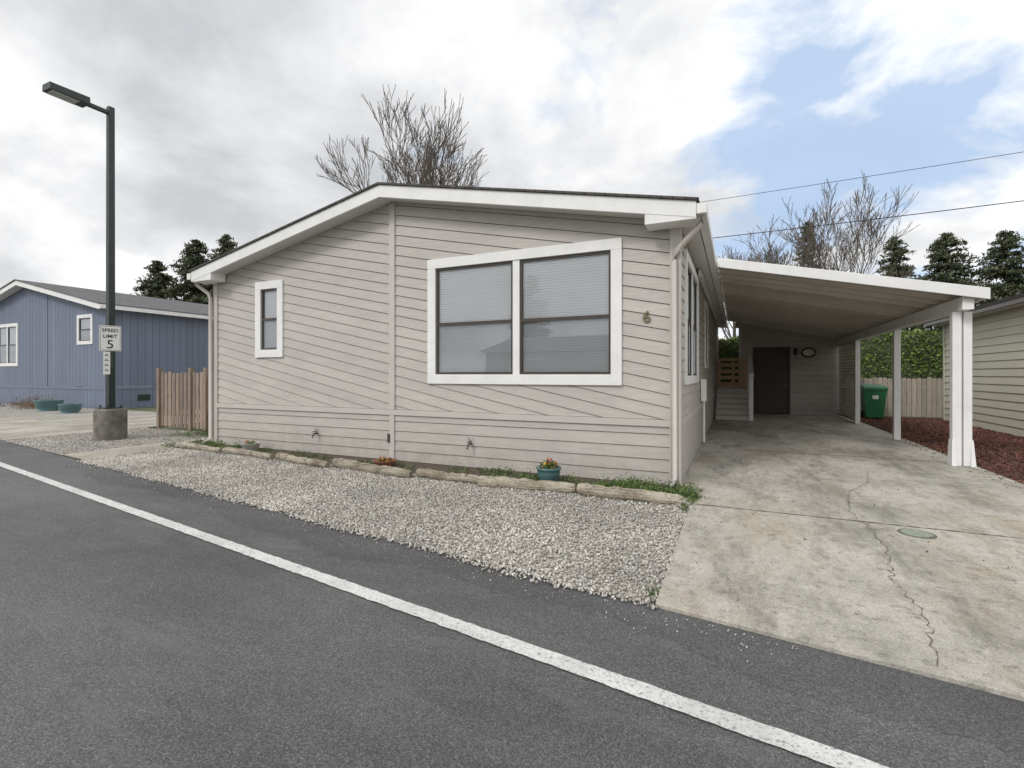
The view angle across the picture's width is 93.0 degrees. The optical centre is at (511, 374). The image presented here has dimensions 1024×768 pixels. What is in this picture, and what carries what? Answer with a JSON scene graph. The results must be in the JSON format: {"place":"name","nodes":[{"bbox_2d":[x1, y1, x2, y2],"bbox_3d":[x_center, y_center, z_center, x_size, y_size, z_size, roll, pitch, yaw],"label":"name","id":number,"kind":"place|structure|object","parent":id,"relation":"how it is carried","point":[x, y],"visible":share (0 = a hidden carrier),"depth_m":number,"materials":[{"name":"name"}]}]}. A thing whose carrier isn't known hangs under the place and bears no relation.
{"place":"outdoors","nodes":[
{"label":"outdoors","id":0,"kind":"place"},
{"bbox_2d":[0,410,199,440],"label":"neighbour driveway","id":1,"kind":"structure","parent":0,"point":[11,428],"depth_m":13.70,"materials":[{"name":"concrete"}]},
{"bbox_2d":[152,314,166,406],"bbox_3d":[-18.233,-1.395,25.329,9.872,5.750,19.812,0,0,67],"label":"siding backing","id":2,"kind":"object","parent":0,"point":[152,353],"visible":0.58,"depth_m":22.09,"materials":[{"name":"blue wood"}]},
{"bbox_2d":[0,404,688,609],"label":"gravel","id":3,"kind":"structure","parent":0,"point":[29,413],"depth_m":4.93,"materials":[{"name":"grey gravel"}]},
{"bbox_2d":[33,399,63,410],"bbox_3d":[-18.555,1.221,19.460,0.920,0.458,0.920,0,0,25],"label":"garden pot","id":4,"kind":"object","parent":3,"relation":"on","point":[47,405],"visible":0.98,"depth_m":19.18,"materials":[{"name":"teal ceramic"}]},
{"bbox_2d":[57,403,82,412],"bbox_3d":[-16.662,1.259,18.312,0.720,0.382,0.720,0,0,25],"label":"garden pot","id":5,"kind":"object","parent":3,"relation":"on","point":[71,408],"visible":1,"depth_m":18.09,"materials":[{"name":"teal ceramic"}]},
{"bbox_2d":[42,81,127,440],"bbox_3d":[-9.149,-2.255,10.486,0.600,7.430,1.420,0,0,25],"label":"street lamp","id":6,"kind":"object","parent":3,"relation":"on","point":[110,421],"visible":1,"depth_m":10.79,"materials":[{"name":"metal"}]},
{"bbox_2d":[99,325,120,373],"bbox_3d":[-8.918,-0.540,10.780,0.380,1.080,0.067,0,0,-37],"label":"speed limit sign","id":7,"kind":"object","parent":6,"relation":"attached to","point":[109,339],"visible":1,"depth_m":10.74,"materials":[{"name":"white metal"}]},
{"bbox_2d":[175,442,682,504],"bbox_3d":[-2.409,1.383,7.390,9.497,0.188,0.347,0,0,26],"label":"log edging","id":8,"kind":"object","parent":3,"relation":"on","point":[614,492],"visible":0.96,"depth_m":6.26,"materials":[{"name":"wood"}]},
{"bbox_2d":[160,427,710,602],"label":"ground cover plants","id":9,"kind":"object","parent":3,"relation":"on","point":[691,495],"visible":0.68,"depth_m":6.29,"materials":[{"name":"green plant"}]},
{"bbox_2d":[211,444,674,491],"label":"planting bed soil","id":10,"kind":"structure","parent":0,"point":[439,467],"depth_m":7.63,"materials":[{"name":"brown soil"}]},
{"bbox_2d":[240,440,260,449],"bbox_3d":[-4.952,1.337,9.200,0.360,0.187,0.360,0,0,25],"label":"flower pot","id":11,"kind":"object","parent":10,"relation":"on","point":[249,445],"visible":0.99,"depth_m":9.11,"materials":[{"name":"grey ceramic"}]},
{"bbox_2d":[372,456,396,465],"bbox_3d":[-1.974,1.348,7.540,0.380,0.165,0.380,0,0,25],"label":"flower pot","id":12,"kind":"object","parent":10,"relation":"on","point":[382,461],"visible":0.94,"depth_m":7.47,"materials":[{"name":"ceramic"}]},
{"bbox_2d":[193,214,703,487],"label":"downspouts","id":13,"kind":"object","parent":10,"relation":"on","point":[698,226],"visible":0.89,"depth_m":6.21,"materials":[{"name":"beige metal"}]},
{"bbox_2d":[536,458,560,480],"bbox_3d":[0.493,1.275,6.512,0.340,0.310,0.340,0,0,25],"label":"flower pot","id":14,"kind":"object","parent":10,"relation":"on","point":[549,470],"visible":0.98,"depth_m":6.41,"materials":[{"name":"teal ceramic"}]},
{"bbox_2d":[188,182,699,271],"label":"roof shingles","id":15,"kind":"object","parent":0,"point":[696,199],"visible":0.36,"depth_m":7.22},
{"bbox_2d":[219,204,717,484],"bbox_3d":[3.438,-0.730,11.950,7.878,4.360,17.909,0,0,56],"label":"siding backing","id":16,"kind":"object","parent":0,"point":[426,331],"visible":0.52,"depth_m":7.98,"materials":[{"name":"grey wood"}]},
{"bbox_2d":[9,385,942,605],"bbox_3d":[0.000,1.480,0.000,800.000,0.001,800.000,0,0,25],"label":"ground","id":17,"kind":"structure","parent":0,"point":[150,409],"depth_m":17.07,"materials":[{"name":"grey"}]},
{"bbox_2d":[0,392,53,408],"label":"dry shrubs","id":18,"kind":"object","parent":17,"relation":"on","point":[32,405],"visible":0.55,"depth_m":21.04,"materials":[{"name":"brown plant"}]},
{"bbox_2d":[0,294,199,406],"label":"boards","id":19,"kind":"object","parent":17,"relation":"on","point":[103,388],"visible":0.34,"depth_m":22.06,"materials":[{"name":"blue wood"}]},
{"bbox_2d":[0,288,207,408],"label":"siding","id":20,"kind":"object","parent":17,"relation":"on","point":[71,362],"visible":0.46,"depth_m":22.19,"materials":[{"name":"blue wood"}]},
{"bbox_2d":[0,328,15,361],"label":"front window recess","id":21,"kind":"object","parent":20,"relation":"attached to","point":[10,343],"visible":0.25,"depth_m":24.56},
{"bbox_2d":[0,327,15,362],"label":"front window blinds","id":22,"kind":"object","parent":21,"relation":"attached to","point":[13,348],"visible":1,"depth_m":24.23,"materials":[{"name":"white plastic"}]},
{"bbox_2d":[0,323,17,365],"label":"front window trim","id":23,"kind":"structure","parent":20,"relation":"attached to","point":[7,326],"depth_m":23.79,"materials":[{"name":"white wood"}]},
{"bbox_2d":[0,327,15,362],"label":"front window sash","id":24,"kind":"object","parent":23,"relation":"attached to","point":[9,344],"visible":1,"depth_m":24.04,"materials":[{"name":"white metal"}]},
{"bbox_2d":[77,314,92,344],"bbox_3d":[-18.543,-1.950,21.098,1.250,1.300,0.075,0,0,25],"label":"window trim","id":25,"kind":"structure","parent":20,"relation":"attached to","point":[90,316],"depth_m":20.99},
{"bbox_2d":[79,318,89,340],"bbox_3d":[-18.537,-1.950,21.112,0.950,1.000,0.044,0,0,25],"label":"window sash","id":26,"kind":"object","parent":25,"relation":"attached to","point":[80,329],"depth_m":21.29,"materials":[{"name":"grey metal"}]},
{"bbox_2d":[0,285,206,315],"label":"soffit","id":27,"kind":"structure","parent":20,"relation":"attached to","point":[11,291],"depth_m":23.59,"materials":[{"name":"white wood"}]},
{"bbox_2d":[0,280,207,318],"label":"fascia and gutter","id":28,"kind":"structure","parent":27,"relation":"attached to","point":[52,293],"depth_m":21.62,"materials":[{"name":"white wood"}]},
{"bbox_2d":[0,279,207,315],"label":"roof shingles","id":29,"kind":"object","parent":28,"relation":"on","point":[121,299],"visible":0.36,"depth_m":23.46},
{"bbox_2d":[138,394,149,400],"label":"skirt vents","id":30,"kind":"object","parent":20,"relation":"attached to","point":[144,397],"visible":0.5,"depth_m":21.76,"materials":[{"name":"black metal"}]},
{"bbox_2d":[64,437,212,459],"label":"concrete walkway","id":31,"kind":"structure","parent":17,"relation":"on","point":[113,452],"depth_m":9.18,"materials":[{"name":"grey concrete"}]},
{"bbox_2d":[131,260,181,300],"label":"conifer tree","id":32,"kind":"object","parent":17,"relation":"on","point":[149,287],"visible":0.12,"depth_m":48.38,"materials":[{"name":"green plant"}]},
{"bbox_2d":[156,368,207,431],"bbox_3d":[-7.609,0.640,12.215,4.250,1.620,0.110,0,0,25],"label":"wooden gate fence","id":33,"kind":"object","parent":17,"relation":"on","point":[166,413],"visible":0.48,"depth_m":12.68,"materials":[{"name":"brown wood"}]},
{"bbox_2d":[159,239,212,385],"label":"conifer tree","id":34,"kind":"object","parent":17,"relation":"on","point":[192,257],"visible":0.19,"depth_m":48.71,"materials":[{"name":"green plant"}]},
{"bbox_2d":[201,233,237,303],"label":"conifer tree","id":35,"kind":"object","parent":17,"relation":"on","point":[227,244],"visible":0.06,"depth_m":49.23,"materials":[{"name":"green plant"}]},
{"bbox_2d":[232,403,450,416],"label":"side walls","id":36,"kind":"structure","parent":17,"relation":"on","point":[340,407],"depth_m":13.17,"materials":[{"name":"paint"}]},
{"bbox_2d":[215,198,723,327],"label":"roof deck soffit","id":37,"kind":"structure","parent":36,"relation":"on","point":[696,246],"depth_m":8.32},
{"bbox_2d":[191,185,697,284],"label":"rake fascia","id":38,"kind":"structure","parent":37,"relation":"attached to","point":[661,214],"depth_m":7.07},
{"bbox_2d":[187,202,727,327],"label":"gutters","id":39,"kind":"object","parent":37,"relation":"attached to","point":[706,231],"visible":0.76,"depth_m":7.86,"materials":[{"name":"white metal"}]},
{"bbox_2d":[315,84,487,192],"bbox_3d":[-5.036,-6.052,24.829,7.977,15.003,6.821,0,0,3],"label":"bare tree","id":40,"kind":"object","parent":17,"relation":"on","point":[427,162],"visible":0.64,"depth_m":23.14,"materials":[{"name":"grey plant"}]},
{"bbox_2d":[218,202,717,484],"bbox_3d":[1.215,-0.733,15.183,9.189,4.354,15.407,0,0,25],"label":"siding","id":41,"kind":"object","parent":17,"relation":"on","point":[236,386],"visible":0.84,"depth_m":8.03,"materials":[{"name":"paint"}]},
{"bbox_2d":[255,280,283,357],"bbox_3d":[-4.708,-1.070,9.442,0.760,1.480,0.075,0,0,25],"label":"window trim","id":42,"kind":"structure","parent":41,"relation":"attached to","point":[259,288],"depth_m":9.39,"materials":[{"name":"white wood"}]},
{"bbox_2d":[262,288,276,349],"bbox_3d":[-4.702,-1.070,9.457,0.460,1.180,0.044,0,0,25],"label":"window sash","id":43,"kind":"object","parent":42,"relation":"attached to","point":[264,319],"depth_m":9.53,"materials":[{"name":"grey metal"}]},
{"bbox_2d":[265,291,276,347],"bbox_3d":[-4.636,-1.070,9.600,0.560,1.280,0.269,0,0,25],"label":"window recess","id":44,"kind":"object","parent":41,"relation":"attached to","point":[270,312],"depth_m":9.70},
{"bbox_2d":[265,291,276,347],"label":"window blinds","id":45,"kind":"object","parent":44,"relation":"attached to","point":[270,334],"depth_m":9.49,"materials":[{"name":"white plastic"}]},
{"bbox_2d":[311,428,472,449],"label":"hose bibs","id":46,"kind":"object","parent":41,"relation":"attached to","point":[388,439],"visible":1,"depth_m":8.18,"materials":[{"name":"grey metal"}]},
{"bbox_2d":[213,202,716,485],"bbox_3d":[1.205,-0.720,15.175,9.237,4.340,15.430,0,0,25],"label":"corner and belt boards","id":47,"kind":"object","parent":41,"relation":"on","point":[675,241],"visible":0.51,"depth_m":8.07,"materials":[{"name":"beige wood"}]},
{"bbox_2d":[439,254,608,371],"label":"window blinds","id":48,"kind":"object","parent":41,"relation":"attached to","point":[527,306],"visible":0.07,"depth_m":7.45,"materials":[{"name":"white plastic"}]},
{"bbox_2d":[436,250,610,373],"bbox_3d":[0.075,-0.850,7.253,2.840,1.700,0.044,0,0,25],"label":"picture window sash","id":49,"kind":"object","parent":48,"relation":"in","point":[438,324],"visible":0.94,"depth_m":7.21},
{"bbox_2d":[427,237,621,385],"bbox_3d":[0.068,-0.850,7.239,3.140,2.000,0.075,0,0,25],"label":"picture window trim","id":50,"kind":"structure","parent":41,"relation":"attached to","point":[614,246],"depth_m":7.17,"materials":[{"name":"white wood"}]},
{"bbox_2d":[643,311,649,322],"bbox_3d":[1.781,-0.765,6.425,0.097,0.159,0.012,0,0,25],"label":"house number","id":51,"kind":"object","parent":41,"relation":"attached to","point":[645,316],"visible":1,"depth_m":6.42,"materials":[{"name":"gold metal"}]},
{"bbox_2d":[683,249,698,384],"bbox_3d":[2.991,-0.825,8.091,0.075,1.950,2.500,0,0,25],"label":"side window trim","id":52,"kind":"structure","parent":41,"relation":"attached to","point":[692,379],"depth_m":7.47,"materials":[{"name":"white wood"}]},
{"bbox_2d":[688,272,694,325],"bbox_3d":[2.975,-1.230,8.098,0.001,0.810,2.170,0,0,25],"label":"side window glass","id":53,"kind":"object","parent":52,"relation":"attached to","point":[689,300],"visible":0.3,"depth_m":7.94,"materials":[{"name":"grey glass"}]},
{"bbox_2d":[688,324,695,373],"bbox_3d":[2.984,-0.420,8.094,0.001,0.810,2.170,0,0,25],"label":"side window screen glass","id":54,"kind":"object","parent":52,"relation":"attached to","point":[689,350],"visible":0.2,"depth_m":8.00,"materials":[{"name":"grey glass"}]},
{"bbox_2d":[688,267,696,375],"bbox_3d":[2.977,-0.825,8.098,0.044,1.690,2.240,0,0,25],"label":"side window sash","id":55,"kind":"object","parent":52,"relation":"attached to","point":[694,328],"visible":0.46,"depth_m":9.07,"materials":[{"name":"brown metal"}]},
{"bbox_2d":[701,379,706,441],"bbox_3d":[3.955,0.750,10.014,0.105,1.300,0.300,0,0,25],"label":"meter box","id":56,"kind":"object","parent":41,"relation":"attached to","point":[703,390],"visible":1,"depth_m":9.89,"materials":[{"name":"grey metal"}]},
{"bbox_2d":[704,300,708,368],"bbox_3d":[4.750,-0.950,11.905,0.075,1.600,1.200,0,0,25],"label":"window","id":57,"kind":"structure","parent":41,"relation":"attached to","point":[707,308],"depth_m":11.94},
{"bbox_2d":[706,309,706,362],"bbox_3d":[4.736,-0.950,11.911,0.044,1.360,0.960,0,0,25],"label":"side window rear sash","id":58,"kind":"object","parent":57,"relation":"attached to","point":[706,335],"visible":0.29,"depth_m":12.31,"materials":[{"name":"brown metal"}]},
{"bbox_2d":[716,245,764,339],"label":"bare tree","id":59,"kind":"object","parent":17,"relation":"on","point":[728,332],"visible":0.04,"depth_m":45.47,"materials":[{"name":"brown plant"}]},
{"bbox_2d":[723,214,812,266],"bbox_3d":[21.053,-5.443,39.596,7.471,13.785,9.937,0,0,-1],"label":"bare tree","id":60,"kind":"object","parent":17,"relation":"on","point":[769,256],"visible":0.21,"depth_m":38.35,"materials":[{"name":"grey plant"}]},
{"bbox_2d":[792,221,822,268],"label":"conifer tree","id":61,"kind":"object","parent":17,"relation":"on","point":[805,233],"visible":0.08,"depth_m":49.83,"materials":[{"name":"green plant"}]},
{"bbox_2d":[718,328,942,409],"bbox_3d":[12.595,-0.137,20.160,22.116,3.407,1.675,0,0,25],"label":"hedge","id":62,"kind":"object","parent":17,"relation":"on","point":[922,355],"visible":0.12,"depth_m":18.71,"materials":[{"name":"green plant"}]},
{"bbox_2d":[774,170,918,274],"bbox_3d":[25.697,-6.856,38.573,10.822,16.612,8.989,0,0,-35],"label":"bare tree","id":63,"kind":"object","parent":17,"relation":"on","point":[820,245],"visible":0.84,"depth_m":38.13,"materials":[{"name":"grey plant"}]},
{"bbox_2d":[842,377,942,417],"bbox_3d":[15.553,0.750,15.336,8.600,1.340,0.080,0,0,25],"label":"picket fence","id":64,"kind":"object","parent":17,"relation":"on","point":[920,397],"visible":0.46,"depth_m":16.24,"materials":[{"name":"beige wood"}]},
{"bbox_2d":[872,235,932,335],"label":"conifer tree","id":65,"kind":"object","parent":17,"relation":"on","point":[898,252],"visible":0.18,"depth_m":49.62,"materials":[{"name":"green plant"}]},
{"bbox_2d":[877,260,928,279],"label":"bare tree","id":66,"kind":"object","parent":17,"relation":"on","point":[892,273],"visible":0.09,"depth_m":40.07,"materials":[{"name":"brown plant"}]},
{"bbox_2d":[860,416,1023,483],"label":"bark mulch bed","id":67,"kind":"object","parent":17,"relation":"on","point":[1016,473],"visible":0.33,"depth_m":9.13,"materials":[{"name":"brown wood"}]},
{"bbox_2d":[860,384,888,417],"bbox_3d":[11.773,0.889,15.856,0.675,1.118,0.852,0,0,25],"label":"wheeled bin","id":68,"kind":"object","parent":67,"relation":"on","point":[873,399],"visible":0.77,"depth_m":15.57,"materials":[{"name":"green plastic"}]},
{"bbox_2d":[910,232,1008,332],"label":"conifer tree","id":69,"kind":"object","parent":17,"relation":"on","point":[955,272],"visible":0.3,"depth_m":49.18,"materials":[{"name":"green plant"}]},
{"bbox_2d":[945,306,1023,436],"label":"siding","id":70,"kind":"object","parent":17,"relation":"on","point":[1006,414],"visible":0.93,"depth_m":12.25,"materials":[{"name":"beige wood"}]},
{"bbox_2d":[943,325,944,419],"bbox_3d":[13.656,-0.050,15.352,0.013,3.000,0.120,0,0,25],"label":"corner board","id":71,"kind":"object","parent":70,"relation":"attached to","point":[943,372],"visible":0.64,"depth_m":15.33,"materials":[{"name":"beige wood"}]},
{"bbox_2d":[932,303,1023,325],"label":"eave soffit","id":72,"kind":"structure","parent":70,"relation":"on","point":[993,311],"depth_m":12.12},
{"bbox_2d":[923,297,1023,326],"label":"gutter","id":73,"kind":"object","parent":72,"relation":"attached to","point":[1001,305],"visible":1,"depth_m":11.78,"materials":[{"name":"white metal"}]},
{"bbox_2d":[924,293,1023,323],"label":"roof","id":74,"kind":"structure","parent":72,"relation":"on","point":[1007,299],"depth_m":11.58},
{"bbox_2d":[966,229,1023,305],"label":"conifer tree","id":75,"kind":"object","parent":17,"relation":"on","point":[1011,277],"visible":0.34,"depth_m":49.01,"materials":[{"name":"green plant"}]},
{"bbox_2d":[0,440,1023,767],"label":"asphalt road","id":76,"kind":"structure","parent":0,"point":[128,640],"depth_m":2.38,"materials":[{"name":"grey asphalt"}]},
{"bbox_2d":[69,463,796,661],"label":"loose gravel","id":77,"kind":"structure","parent":76,"relation":"on","point":[476,571],"depth_m":3.48,"materials":[{"name":"grey gravel"}]},
{"bbox_2d":[0,462,888,767],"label":"road line marking","id":78,"kind":"object","parent":76,"relation":"on","point":[774,736],"visible":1,"depth_m":2.47,"materials":[{"name":"paint"}]},
{"bbox_2d":[82,466,1023,760],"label":"asphalt patch","id":79,"kind":"object","parent":76,"relation":"on","point":[870,688],"visible":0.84,"depth_m":2.57,"materials":[{"name":"grey asphalt"}]},
{"bbox_2d":[0,0,1023,339],"label":"sky","id":80,"kind":"structure","parent":0,"point":[225,110],"materials":[{"name":"white"}]},
{"bbox_2d":[655,413,1023,700],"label":"concrete driveway","id":81,"kind":"structure","parent":0,"point":[819,580],"depth_m":3.96,"materials":[{"name":"grey concrete"}]},
{"bbox_2d":[295,462,1017,614],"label":"fallen leaves","id":82,"kind":"object","parent":81,"relation":"on","point":[804,539],"visible":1,"depth_m":3.92,"materials":[{"name":"brown plant"}]},
{"bbox_2d":[666,506,712,596],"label":"driveway gravel","id":83,"kind":"structure","parent":81,"relation":"on","point":[691,544],"depth_m":4.07,"materials":[{"name":"grey gravel"}]},
{"bbox_2d":[715,354,753,420],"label":"wooden steps","id":84,"kind":"structure","parent":81,"relation":"on","point":[734,400],"depth_m":16.22,"materials":[{"name":"paint"}]},
{"bbox_2d":[736,322,840,415],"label":"storage shed","id":85,"kind":"structure","parent":81,"relation":"on","point":[797,373],"depth_m":17.39,"materials":[{"name":"paint"}]},
{"bbox_2d":[755,349,787,413],"bbox_3d":[9.447,0.245,17.689,1.060,2.330,0.062,0,0,25],"label":"shed door","id":86,"kind":"structure","parent":85,"relation":"in","point":[771,365],"depth_m":17.67,"materials":[{"name":"brown wood"}]},
{"bbox_2d":[698,258,989,466],"bbox_3d":[7.537,-0.339,12.982,4.095,3.550,10.810,0,0,25],"label":"carport","id":87,"kind":"object","parent":81,"relation":"on","point":[846,308],"visible":1,"depth_m":9.54,"materials":[{"name":"grey"}]},
{"bbox_2d":[692,425,1021,666],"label":"driveway cracks","id":88,"kind":"object","parent":81,"relation":"on","point":[931,641],"visible":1,"depth_m":4.48,"materials":[{"name":"black concrete"}]},
{"bbox_2d":[897,528,936,538],"bbox_3d":[3.647,1.433,4.375,0.280,0.009,0.280,0,0,25],"label":"drain cover","id":89,"kind":"object","parent":81,"relation":"on","point":[915,533],"visible":1,"depth_m":4.36,"materials":[{"name":"metal"}]},
{"bbox_2d":[901,438,1022,487],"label":"stray bark chips","id":90,"kind":"object","parent":81,"relation":"on","point":[968,466],"visible":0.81,"depth_m":7.39,"materials":[{"name":"brown wood"}]},
{"bbox_2d":[945,308,1023,407],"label":"siding backing","id":91,"kind":"object","parent":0,"point":[996,360],"depth_m":12.37,"materials":[{"name":"beige wood"}]},
{"bbox_3d":[-0.554,-4.550,34.614,0.304,12.000,2.000,0,0,25],"label":"utility pole","id":92,"kind":"object","parent":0,"visible":0},
{"bbox_2d":[703,152,1023,237],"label":"overhead wires","id":93,"kind":"object","parent":92,"relation":"attached to","point":[876,218],"visible":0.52,"depth_m":24.41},
{"bbox_3d":[-18.471,-1.950,21.255,1.050,1.100,0.269,0,0,25],"label":"small window recess","id":94,"kind":"object","parent":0,"visible":0},
{"bbox_2d":[81,319,89,339],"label":"window blinds","id":95,"kind":"object","parent":94,"relation":"attached to","point":[84,332],"depth_m":21.17,"materials":[{"name":"white plastic"}]}
]}

